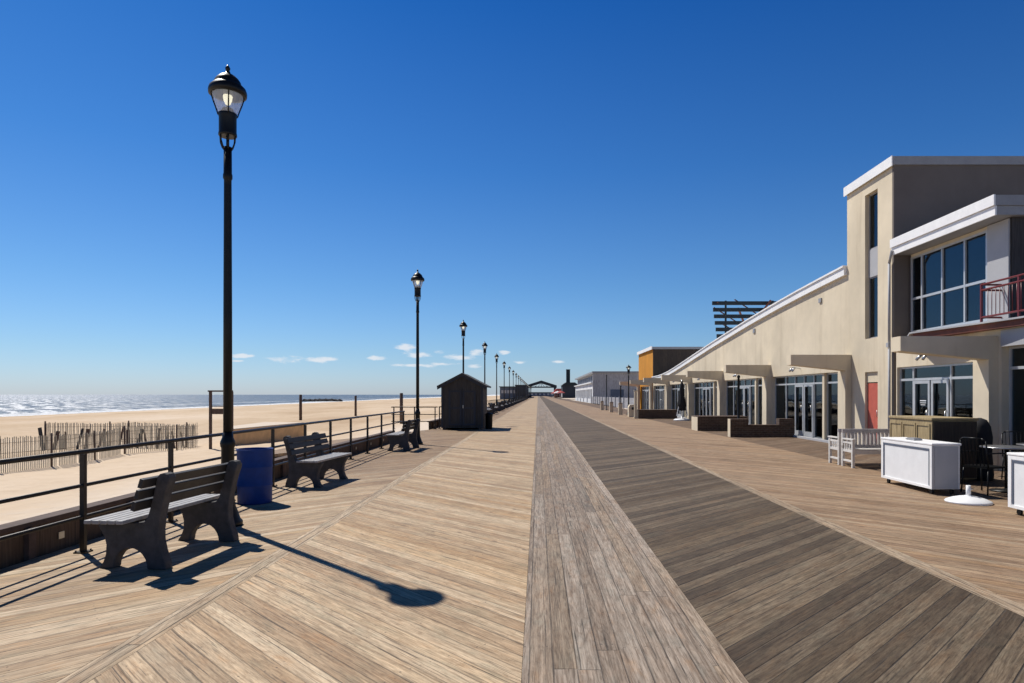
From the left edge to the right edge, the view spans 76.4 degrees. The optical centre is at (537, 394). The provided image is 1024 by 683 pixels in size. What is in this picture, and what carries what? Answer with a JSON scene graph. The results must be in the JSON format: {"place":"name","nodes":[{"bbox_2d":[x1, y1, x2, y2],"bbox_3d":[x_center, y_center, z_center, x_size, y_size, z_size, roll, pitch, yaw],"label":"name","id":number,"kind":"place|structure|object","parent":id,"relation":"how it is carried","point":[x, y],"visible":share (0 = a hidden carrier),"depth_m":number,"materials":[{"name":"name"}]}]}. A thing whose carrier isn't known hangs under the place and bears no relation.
{"place":"outdoors","nodes":[
{"label":"outdoors","id":0,"kind":"place"},
{"bbox_2d":[0,395,495,416],"bbox_3d":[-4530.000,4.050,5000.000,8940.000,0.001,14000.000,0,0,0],"label":"sea","id":1,"kind":"structure","parent":0,"point":[21,405],"depth_m":376.10,"materials":[{"name":"liquid"}]},
{"bbox_2d":[0,396,537,682],"bbox_3d":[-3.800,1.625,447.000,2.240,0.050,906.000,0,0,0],"label":"boardwalk","id":2,"kind":"structure","parent":0,"point":[64,612],"depth_m":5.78,"materials":[{"name":"brown wood"}]},
{"bbox_2d":[84,460,241,569],"bbox_3d":[-3.650,1.157,6.567,0.693,0.885,1.580,0,0,5],"label":"park bench","id":3,"kind":"object","parent":2,"relation":"on","point":[124,531],"visible":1,"depth_m":6.03,"materials":[{"name":"concrete"}]},
{"bbox_2d":[0,411,404,553],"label":"railing","id":4,"kind":"object","parent":2,"relation":"on","point":[84,484],"visible":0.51,"depth_m":7.15,"materials":[{"name":"metal"}]},
{"bbox_2d":[208,64,246,526],"bbox_3d":[-3.790,-1.215,7.940,0.436,5.630,0.436,0,0,0],"label":"street lamp","id":5,"kind":"object","parent":2,"relation":"on","point":[226,87],"visible":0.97,"depth_m":7.90,"materials":[{"name":"black metal"}]},
{"bbox_2d":[236,447,272,504],"bbox_3d":[-4.190,1.200,9.620,0.510,0.800,0.510,0,0,0],"label":"trash bin","id":6,"kind":"object","parent":2,"relation":"on","point":[254,484],"visible":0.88,"depth_m":9.42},
{"bbox_2d":[283,432,351,487],"bbox_3d":[-4.010,1.157,11.813,0.693,0.885,1.580,0,0,5],"label":"park bench","id":7,"kind":"object","parent":2,"relation":"on","point":[317,467],"visible":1,"depth_m":11.32,"materials":[{"name":"plastic"}]},
{"bbox_2d":[385,418,419,450],"bbox_3d":[-3.911,1.157,19.011,0.693,0.885,1.580,0,0,2],"label":"park bench","id":8,"kind":"object","parent":2,"relation":"on","point":[404,437],"visible":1,"depth_m":18.40,"materials":[{"name":"plastic"}]},
{"bbox_2d":[391,407,437,428],"bbox_3d":[-5.700,1.079,30.000,2.140,1.043,0.120,0,0,0],"label":"railing","id":9,"kind":"object","parent":2,"relation":"on","point":[435,414],"visible":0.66,"depth_m":29.98,"materials":[{"name":"metal"}]},
{"bbox_2d":[411,269,423,444],"bbox_3d":[-3.870,-1.215,20.900,0.436,5.630,0.436,0,0,-17],"label":"street lamp","id":10,"kind":"object","parent":2,"relation":"on","point":[417,277],"visible":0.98,"depth_m":20.86,"materials":[{"name":"black metal"}]},
{"bbox_2d":[459,320,466,372],"bbox_3d":[-4.020,-1.215,35.000,0.436,5.630,0.436,0,0,-34],"label":"street lamp","id":11,"kind":"object","parent":2,"relation":"on","point":[463,324],"visible":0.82,"depth_m":34.95,"materials":[{"name":"black metal"}]},
{"bbox_2d":[438,401,488,428],"bbox_3d":[-4.610,1.079,45.315,0.120,1.043,30.070,0,0,0],"label":"railing","id":12,"kind":"object","parent":2,"relation":"on","point":[439,415],"visible":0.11,"depth_m":30.38,"materials":[{"name":"metal"}]},
{"bbox_2d":[437,373,490,429],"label":"shed","id":13,"kind":"structure","parent":2,"relation":"on","point":[463,400],"depth_m":29.47,"materials":[{"name":"brown wood"}]},
{"bbox_2d":[448,390,461,425],"bbox_3d":[-3.755,0.610,29.476,0.610,1.660,0.043,0,0,0],"label":"door","id":14,"kind":"structure","parent":13,"relation":"in","point":[454,396],"depth_m":29.47,"materials":[{"name":"brown wood"}]},
{"bbox_2d":[462,390,475,425],"bbox_3d":[-3.125,0.610,29.476,0.610,1.660,0.043,0,0,0],"label":"door","id":15,"kind":"structure","parent":13,"relation":"in","point":[468,396],"depth_m":29.47,"materials":[{"name":"black wood"}]},
{"bbox_2d":[482,342,487,382],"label":"street lamp","id":16,"kind":"object","parent":2,"relation":"on","point":[484,345],"visible":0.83,"depth_m":49.05,"materials":[{"name":"black metal"}]},
{"bbox_2d":[485,413,492,428],"bbox_3d":[-2.280,1.220,30.200,0.370,0.760,0.370,0,0,0],"label":"trash can","id":17,"kind":"object","parent":2,"relation":"on","point":[488,420],"visible":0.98,"depth_m":30.06,"materials":[{"name":"black metal"}]},
{"bbox_2d":[487,403,494,413],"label":"park bench","id":18,"kind":"object","parent":2,"relation":"on","point":[492,408],"visible":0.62,"depth_m":52.15,"materials":[{"name":"concrete"}]},
{"bbox_2d":[488,403,497,412],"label":"park bench","id":19,"kind":"object","parent":2,"relation":"on","point":[495,409],"visible":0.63,"depth_m":55.98,"materials":[{"name":"concrete"}]},
{"bbox_2d":[494,353,498,410],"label":"street lamp","id":20,"kind":"object","parent":2,"relation":"on","point":[496,356],"visible":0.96,"depth_m":63.15,"materials":[{"name":"black metal"}]},
{"bbox_2d":[495,402,501,410],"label":"park bench","id":21,"kind":"object","parent":2,"relation":"on","point":[499,407],"visible":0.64,"depth_m":61.49,"materials":[{"name":"concrete"}]},
{"bbox_2d":[502,362,505,400],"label":"street lamp","id":22,"kind":"object","parent":2,"relation":"on","point":[504,363],"visible":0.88,"depth_m":77.27,"materials":[{"name":"black metal"}]},
{"bbox_2d":[508,366,510,402],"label":"street lamp","id":23,"kind":"object","parent":2,"relation":"on","point":[509,367],"visible":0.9,"depth_m":91.35,"materials":[{"name":"black metal"}]},
{"bbox_2d":[56,398,531,682],"bbox_3d":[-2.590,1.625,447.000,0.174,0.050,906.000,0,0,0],"label":"boardwalk border","id":24,"kind":"object","parent":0,"point":[95,668],"visible":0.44,"depth_m":5.10,"materials":[{"name":"beige wood"}]},
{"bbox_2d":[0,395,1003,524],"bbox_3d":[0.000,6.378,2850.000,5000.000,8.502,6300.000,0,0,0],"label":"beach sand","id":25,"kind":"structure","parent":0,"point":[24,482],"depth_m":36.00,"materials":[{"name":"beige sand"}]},
{"bbox_2d":[38,427,44,450],"bbox_3d":[-19.787,1.784,25.900,0.375,0.952,0.084,0,0,25],"label":"leaning board","id":26,"kind":"object","parent":25,"relation":"on","point":[40,433],"visible":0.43,"depth_m":25.90,"materials":[{"name":"wood"}]},
{"bbox_2d":[53,431,59,449],"bbox_3d":[-19.350,1.856,26.093,0.267,0.797,0.117,0,0,-43],"label":"leaning board","id":27,"kind":"object","parent":25,"relation":"on","point":[57,433],"visible":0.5,"depth_m":26.09,"materials":[{"name":"brown wood"}]},
{"bbox_2d":[76,428,83,448],"bbox_3d":[-18.667,1.838,26.479,0.303,0.929,0.068,0,0,-28],"label":"leaning board","id":28,"kind":"object","parent":25,"relation":"on","point":[82,430],"visible":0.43,"depth_m":26.49,"materials":[{"name":"wood"}]},
{"bbox_2d":[84,429,89,448],"bbox_3d":[-18.512,1.864,26.671,0.164,0.908,0.130,0,0,0],"label":"leaning board","id":29,"kind":"object","parent":25,"relation":"on","point":[88,431],"visible":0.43,"depth_m":26.66,"materials":[{"name":"brown wood"}]},
{"bbox_2d":[0,425,195,472],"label":"sand fence","id":30,"kind":"object","parent":25,"relation":"on","point":[93,440],"visible":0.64,"depth_m":22.52,"materials":[{"name":"brown wood"}]},
{"bbox_2d":[44,421,198,449],"bbox_3d":[-17.639,1.787,27.782,5.576,1.416,0.098,0,0,-32],"label":"sand fence","id":31,"kind":"object","parent":25,"relation":"on","point":[104,426],"visible":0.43,"depth_m":27.52,"materials":[{"name":"brown wood"}]},
{"bbox_2d":[126,430,129,448],"bbox_3d":[-17.313,1.897,27.443,0.216,0.829,0.130,0,0,0],"label":"leaning board","id":32,"kind":"object","parent":25,"relation":"on","point":[127,437],"visible":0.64,"depth_m":27.44,"materials":[{"name":"brown wood"}]},
{"bbox_2d":[156,428,160,448],"bbox_3d":[-16.362,1.921,28.021,0.121,0.934,0.130,0,0,0],"label":"leaning board","id":33,"kind":"object","parent":25,"relation":"on","point":[157,446],"visible":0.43,"depth_m":28.01,"materials":[{"name":"brown wood"}]},
{"bbox_2d":[0,430,394,568],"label":"retaining wall","id":34,"kind":"structure","parent":25,"relation":"on","point":[22,548],"depth_m":6.82,"materials":[{"name":"brown wood"}]},
{"bbox_2d":[208,390,232,448],"bbox_3d":[-12.797,1.062,26.200,1.005,2.460,0.090,0,0,0],"label":"sign frame","id":35,"kind":"object","parent":25,"relation":"on","point":[215,411],"visible":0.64,"depth_m":26.17,"materials":[{"name":"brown wood"}]},
{"bbox_2d":[233,422,303,444],"bbox_3d":[-13.350,1.915,30.952,2.298,0.920,7.092,0,0,0],"label":"plywood box","id":36,"kind":"object","parent":25,"relation":"on","point":[259,437],"visible":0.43,"depth_m":30.36,"materials":[{"name":"brown wood"}]},
{"bbox_2d":[299,395,301,419],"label":"beach post","id":37,"kind":"object","parent":25,"relation":"on","point":[300,407],"visible":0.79,"depth_m":57.39,"materials":[{"name":"brown wood"}]},
{"bbox_2d":[302,398,342,400],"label":"rock jetty","id":38,"kind":"object","parent":25,"relation":"on","point":[319,399],"visible":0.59,"depth_m":381.04,"materials":[{"name":"grey stone"}]},
{"bbox_2d":[275,430,426,456],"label":"beach ramp","id":39,"kind":"structure","parent":25,"relation":"on","point":[280,452],"depth_m":25.79,"materials":[{"name":"beige wood"}]},
{"bbox_2d":[354,396,356,415],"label":"beach post","id":40,"kind":"object","parent":25,"relation":"on","point":[355,405],"visible":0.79,"depth_m":71.93,"materials":[{"name":"brown wood"}]},
{"bbox_2d":[400,393,402,423],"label":"beach post","id":41,"kind":"object","parent":25,"relation":"on","point":[401,404],"visible":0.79,"depth_m":48.88,"materials":[{"name":"brown wood"}]},
{"bbox_2d":[429,405,495,429],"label":"retaining wall","id":42,"kind":"structure","parent":25,"relation":"on","point":[431,425],"depth_m":31.21,"materials":[{"name":"brown wood"}]},
{"bbox_2d":[499,385,527,399],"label":"pier building","id":43,"kind":"structure","parent":25,"relation":"on","point":[523,390],"depth_m":299.90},
{"bbox_2d":[529,392,553,396],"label":"distant building","id":44,"kind":"structure","parent":25,"relation":"on","point":[542,394],"depth_m":640.00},
{"bbox_2d":[566,369,569,381],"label":"chimney tower","id":45,"kind":"structure","parent":25,"relation":"on","point":[567,375],"depth_m":310.00,"materials":[{"name":"black brick"}]},
{"bbox_2d":[561,382,577,397],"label":"dark building","id":46,"kind":"structure","parent":25,"relation":"on","point":[568,388],"depth_m":290.00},
{"bbox_2d":[0,0,1023,394],"label":"sky","id":47,"kind":"structure","parent":0,"point":[576,184],"materials":[{"name":"blue"}]},
{"bbox_2d":[522,396,722,682],"bbox_3d":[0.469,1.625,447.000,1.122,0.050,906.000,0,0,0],"label":"boardwalk middle lane","id":48,"kind":"structure","parent":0,"point":[600,608],"depth_m":5.10,"materials":[{"name":"grey wood"}]},
{"bbox_2d":[541,399,748,682],"bbox_3d":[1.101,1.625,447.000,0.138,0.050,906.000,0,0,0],"label":"boardwalk middle edge","id":49,"kind":"object","parent":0,"point":[723,663],"visible":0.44,"depth_m":5.10,"materials":[{"name":"beige wood"}]},
{"bbox_2d":[547,396,1007,499],"bbox_3d":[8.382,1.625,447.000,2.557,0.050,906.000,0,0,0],"label":"terrace paving","id":50,"kind":"structure","parent":0,"point":[818,449],"depth_m":18.57,"materials":[{"name":"beige concrete"}]},
{"bbox_2d":[554,389,560,397],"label":"red kiosk","id":51,"kind":"object","parent":50,"relation":"on","point":[557,395],"visible":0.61,"depth_m":330.00,"materials":[{"name":"fabric"}]},
{"bbox_2d":[574,371,638,402],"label":"pale hall","id":52,"kind":"structure","parent":50,"relation":"on","point":[590,385],"depth_m":116.60,"materials":[{"name":"grey paint"}]},
{"bbox_2d":[592,396,633,408],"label":"board fence","id":53,"kind":"object","parent":50,"relation":"on","point":[615,400],"visible":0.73,"depth_m":81.14,"materials":[{"name":"white wood"}]},
{"bbox_2d":[626,365,630,414],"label":"street lamp","id":54,"kind":"object","parent":50,"relation":"on","point":[628,367],"visible":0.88,"depth_m":51.95,"materials":[{"name":"black metal"}]},
{"bbox_2d":[637,409,676,418],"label":"brick planter","id":55,"kind":"object","parent":50,"relation":"on","point":[656,413],"visible":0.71,"depth_m":43.00,"materials":[{"name":"brown brick"}]},
{"bbox_2d":[620,346,702,408],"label":"orange building","id":56,"kind":"structure","parent":50,"relation":"on","point":[654,361],"depth_m":55.05,"materials":[{"name":"paint"}]},
{"bbox_2d":[642,386,648,408],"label":"window frame","id":57,"kind":"structure","parent":56,"relation":"in","point":[644,389],"depth_m":59.67,"materials":[{"name":"metal"}]},
{"bbox_2d":[674,380,689,420],"bbox_3d":[8.850,0.350,40.000,1.000,2.500,1.000,0,0,0],"label":"folded umbrella","id":58,"kind":"object","parent":50,"relation":"on","point":[681,405],"visible":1,"depth_m":39.85,"materials":[{"name":"black fabric"}]},
{"bbox_2d":[692,416,747,430],"bbox_3d":[8.117,1.280,29.150,2.205,0.640,1.140,0,0,0],"label":"brick planter","id":59,"kind":"object","parent":50,"relation":"on","point":[709,423],"visible":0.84,"depth_m":28.60,"materials":[{"name":"brown brick"}]},
{"bbox_2d":[737,375,739,418],"bbox_3d":[7.900,0.410,25.600,0.220,2.380,0.220,0,0,0],"label":"dark pole","id":60,"kind":"object","parent":50,"relation":"on","point":[738,396],"visible":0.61,"depth_m":25.56,"materials":[{"name":"black metal"}]},
{"bbox_2d":[728,418,794,436],"bbox_3d":[8.428,1.255,24.560,2.425,0.690,0.360,0,0,0],"label":"brick planter","id":61,"kind":"object","parent":50,"relation":"on","point":[782,427],"visible":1,"depth_m":24.40,"materials":[{"name":"brown brick"}]},
{"bbox_2d":[643,156,1023,444],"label":"pavilion wing","id":62,"kind":"structure","parent":50,"relation":"on","point":[811,359],"depth_m":20.15,"materials":[{"name":"beige paint"}]},
{"bbox_2d":[655,385,663,408],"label":"window frame","id":63,"kind":"structure","parent":62,"relation":"in","point":[659,395],"depth_m":52.77,"materials":[{"name":"metal"}]},
{"bbox_2d":[671,384,684,417],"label":"window frame","id":64,"kind":"structure","parent":62,"relation":"in","point":[674,387],"depth_m":46.68,"materials":[{"name":"metal"}]},
{"bbox_2d":[694,381,716,415],"bbox_3d":[9.887,0.435,37.738,0.085,2.330,6.477,0,0,0],"label":"window frame","id":65,"kind":"structure","parent":62,"relation":"in","point":[699,394],"depth_m":38.59,"materials":[{"name":"metal"}]},
{"bbox_2d":[706,388,709,415],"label":"door","id":66,"kind":"structure","parent":62,"relation":"in","point":[706,388],"depth_m":37.88,"materials":[{"name":"metal"}]},
{"bbox_2d":[740,387,743,415],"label":"door","id":67,"kind":"structure","parent":62,"relation":"in","point":[740,387],"depth_m":31.06,"materials":[{"name":"metal"}]},
{"bbox_2d":[726,378,761,423],"bbox_3d":[9.887,0.435,30.764,0.085,2.330,6.427,0,0,0],"label":"window frame","id":68,"kind":"structure","parent":62,"relation":"in","point":[731,385],"depth_m":30.96,"materials":[{"name":"metal"}]},
{"bbox_2d":[744,387,749,423],"bbox_3d":[9.803,0.610,30.580,0.089,1.940,0.780,0,0,0],"label":"door","id":69,"kind":"structure","parent":62,"relation":"in","point":[744,387],"depth_m":30.19,"materials":[{"name":"metal"}]},
{"bbox_2d":[795,385,803,435],"bbox_3d":[9.803,0.610,24.470,0.089,1.940,0.780,0,0,0],"label":"door","id":70,"kind":"structure","parent":62,"relation":"in","point":[800,433],"depth_m":24.13,"materials":[{"name":"metal"}]},
{"bbox_2d":[775,372,837,439],"bbox_3d":[9.887,0.435,23.823,0.085,2.330,6.407,0,0,0],"label":"window frame","id":71,"kind":"structure","parent":62,"relation":"in","point":[784,385],"depth_m":23.67,"materials":[{"name":"metal"}]},
{"bbox_2d":[804,384,812,437],"bbox_3d":[9.803,0.610,23.630,0.089,1.940,0.780,0,0,0],"label":"door","id":72,"kind":"structure","parent":62,"relation":"in","point":[807,434],"depth_m":23.51,"materials":[{"name":"metal"}]},
{"bbox_2d":[868,383,877,444],"bbox_3d":[9.790,0.620,18.920,0.040,1.900,0.700,0,0,0],"label":"red door","id":73,"kind":"structure","parent":62,"relation":"in","point":[872,387],"depth_m":18.93,"materials":[{"name":"metal"}]},
{"bbox_2d":[869,275,877,337],"bbox_3d":[9.850,-2.545,18.920,0.060,1.810,0.718,0,0,0],"label":"tower window","id":74,"kind":"structure","parent":62,"relation":"in","point":[873,281],"depth_m":19.06,"materials":[{"name":"blue glass"}]},
{"bbox_2d":[869,191,877,249],"bbox_3d":[9.850,-5.075,18.920,0.060,1.630,0.718,0,0,0],"label":"tower window","id":75,"kind":"structure","parent":62,"relation":"in","point":[873,198],"depth_m":19.06,"materials":[{"name":"blue glass"}]},
{"bbox_2d":[828,429,888,464],"bbox_3d":[7.530,1.190,15.037,1.420,0.820,0.545,0,0,0],"label":"garden bench","id":76,"kind":"object","parent":50,"relation":"on","point":[835,446],"visible":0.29,"depth_m":14.81,"materials":[{"name":"white wood"}]},
{"bbox_2d":[841,429,889,467],"bbox_3d":[7.530,1.190,14.363,1.420,0.820,0.545,0,0,0],"label":"garden bench","id":77,"kind":"object","parent":50,"relation":"on","point":[853,448],"visible":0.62,"depth_m":14.58,"materials":[{"name":"grey wood"}]},
{"bbox_2d":[889,415,978,478],"bbox_3d":[7.610,0.990,12.585,0.860,1.120,1.470,0,0,0],"label":"outdoor bar","id":78,"kind":"object","parent":50,"relation":"on","point":[946,429],"visible":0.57,"depth_m":11.85,"materials":[{"name":"beige wood"}]},
{"bbox_2d":[886,194,1023,470],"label":"two storey building","id":79,"kind":"structure","parent":50,"relation":"on","point":[958,349],"depth_m":14.71,"materials":[{"name":"paint"}]},
{"bbox_2d":[913,380,930,415],"bbox_3d":[9.724,0.615,16.520,0.089,1.930,0.700,0,0,0],"label":"door","id":80,"kind":"structure","parent":79,"relation":"in","point":[928,382],"depth_m":16.42,"materials":[{"name":"metal"}]},
{"bbox_2d":[900,362,972,417],"bbox_3d":[9.807,0.436,15.880,0.085,2.328,3.354,0,0,0],"label":"window frame","id":81,"kind":"structure","parent":79,"relation":"in","point":[959,375],"depth_m":15.83,"materials":[{"name":"metal"}]},
{"bbox_2d":[931,380,948,415],"bbox_3d":[9.724,0.615,15.770,0.089,1.930,0.680,0,0,0],"label":"door","id":82,"kind":"structure","parent":79,"relation":"in","point":[932,381],"depth_m":15.71,"materials":[{"name":"metal"}]},
{"bbox_2d":[911,230,986,331],"bbox_3d":[10.128,-2.666,16.100,0.085,2.068,2.994,0,0,0],"label":"window frame","id":83,"kind":"structure","parent":79,"relation":"in","point":[946,280],"depth_m":15.95,"materials":[{"name":"metal"}]},
{"bbox_2d":[1009,345,1023,451],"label":"window frame","id":84,"kind":"structure","parent":79,"relation":"in","point":[1016,353],"depth_m":13.43,"materials":[{"name":"metal"}]},
{"bbox_2d":[969,418,993,480],"bbox_3d":[8.320,1.020,12.250,0.460,1.160,0.460,0,0,0],"label":"covered heater","id":85,"kind":"object","parent":50,"relation":"on","point":[984,430],"visible":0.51,"depth_m":12.07,"materials":[{"name":"black fabric"}]},
{"bbox_2d":[960,437,1007,495],"bbox_3d":[7.226,1.145,10.541,0.554,0.913,0.494,0,0,-20],"label":"cafe chair","id":86,"kind":"object","parent":50,"relation":"on","point":[981,466],"visible":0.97,"depth_m":10.43,"materials":[{"name":"black metal"}]},
{"bbox_2d":[979,445,1023,492],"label":"cafe table","id":87,"kind":"object","parent":50,"relation":"on","point":[1006,448],"visible":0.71,"depth_m":10.74,"materials":[{"name":"metal"}]},
{"bbox_2d":[1001,431,1023,478],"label":"cafe chair","id":88,"kind":"object","parent":50,"relation":"on","point":[1009,444],"visible":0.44,"depth_m":12.27,"materials":[{"name":"black metal"}]},
{"bbox_2d":[539,396,1023,682],"bbox_3d":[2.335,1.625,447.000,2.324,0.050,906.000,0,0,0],"label":"boardwalk dark lane","id":89,"kind":"structure","parent":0,"point":[773,592],"depth_m":5.31,"materials":[{"name":"brown wood"}]},
{"bbox_2d":[528,381,556,389],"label":"gateway pavilion","id":90,"kind":"structure","parent":89,"relation":"on","point":[545,383],"depth_m":398.00,"materials":[{"name":"black metal"}]},
{"bbox_2d":[542,396,1023,616],"bbox_3d":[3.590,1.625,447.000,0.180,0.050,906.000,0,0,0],"label":"boardwalk","id":91,"kind":"structure","parent":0,"point":[1004,602],"depth_m":6.80,"materials":[{"name":"wood"}]},
{"bbox_2d":[543,396,1023,605],"bbox_3d":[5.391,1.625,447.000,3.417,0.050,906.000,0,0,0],"label":"boardwalk inland side","id":92,"kind":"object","parent":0,"point":[982,546],"visible":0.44,"depth_m":9.54,"materials":[{"name":"brown wood"}]},
{"bbox_2d":[600,401,603,409],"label":"bollard","id":93,"kind":"object","parent":92,"relation":"on","point":[601,405],"visible":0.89,"depth_m":66.84,"materials":[{"name":"grey paint"}]},
{"bbox_2d":[606,375,606,409],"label":"dark pole","id":94,"kind":"object","parent":92,"relation":"on","point":[606,392],"visible":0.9,"depth_m":66.26,"materials":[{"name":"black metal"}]},
{"bbox_2d":[609,402,612,411],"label":"bollard","id":95,"kind":"object","parent":92,"relation":"on","point":[610,406],"visible":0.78,"depth_m":58.34,"materials":[{"name":"grey paint"}]},
{"bbox_2d":[618,403,622,414],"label":"bollard","id":96,"kind":"object","parent":92,"relation":"on","point":[620,408],"visible":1,"depth_m":51.54,"materials":[{"name":"paint"}]},
{"bbox_2d":[628,405,633,416],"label":"stone litter bin","id":97,"kind":"object","parent":92,"relation":"on","point":[630,410],"visible":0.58,"depth_m":46.22,"materials":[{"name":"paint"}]},
{"bbox_2d":[634,390,637,418],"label":"white post","id":98,"kind":"object","parent":92,"relation":"on","point":[635,404],"visible":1,"depth_m":43.21,"materials":[{"name":"paint"}]},
{"bbox_2d":[881,437,960,493],"bbox_3d":[6.498,1.188,11.110,0.473,0.821,1.556,0,0,0],"label":"service cart","id":99,"kind":"object","parent":92,"relation":"on","point":[931,465],"visible":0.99,"depth_m":10.64,"materials":[{"name":"white paint"}]},
{"bbox_2d":[906,437,921,439],"bbox_3d":[6.420,0.756,11.100,0.140,0.035,0.260,0,0,0],"label":"tray","id":100,"kind":"object","parent":99,"relation":"on","point":[910,438],"visible":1,"depth_m":11.05,"materials":[{"name":"silver metal"}]},
{"bbox_2d":[944,485,992,505],"bbox_3d":[6.370,1.472,9.620,0.610,0.255,0.610,0,0,0],"label":"umbrella base","id":101,"kind":"object","parent":92,"relation":"on","point":[968,498],"visible":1,"depth_m":9.48,"materials":[{"name":"white paint"}]},
{"bbox_2d":[1007,452,1023,514],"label":"service cart","id":102,"kind":"object","parent":92,"relation":"on","point":[1015,480],"visible":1,"depth_m":8.60,"materials":[{"name":"white paint"}]}
]}

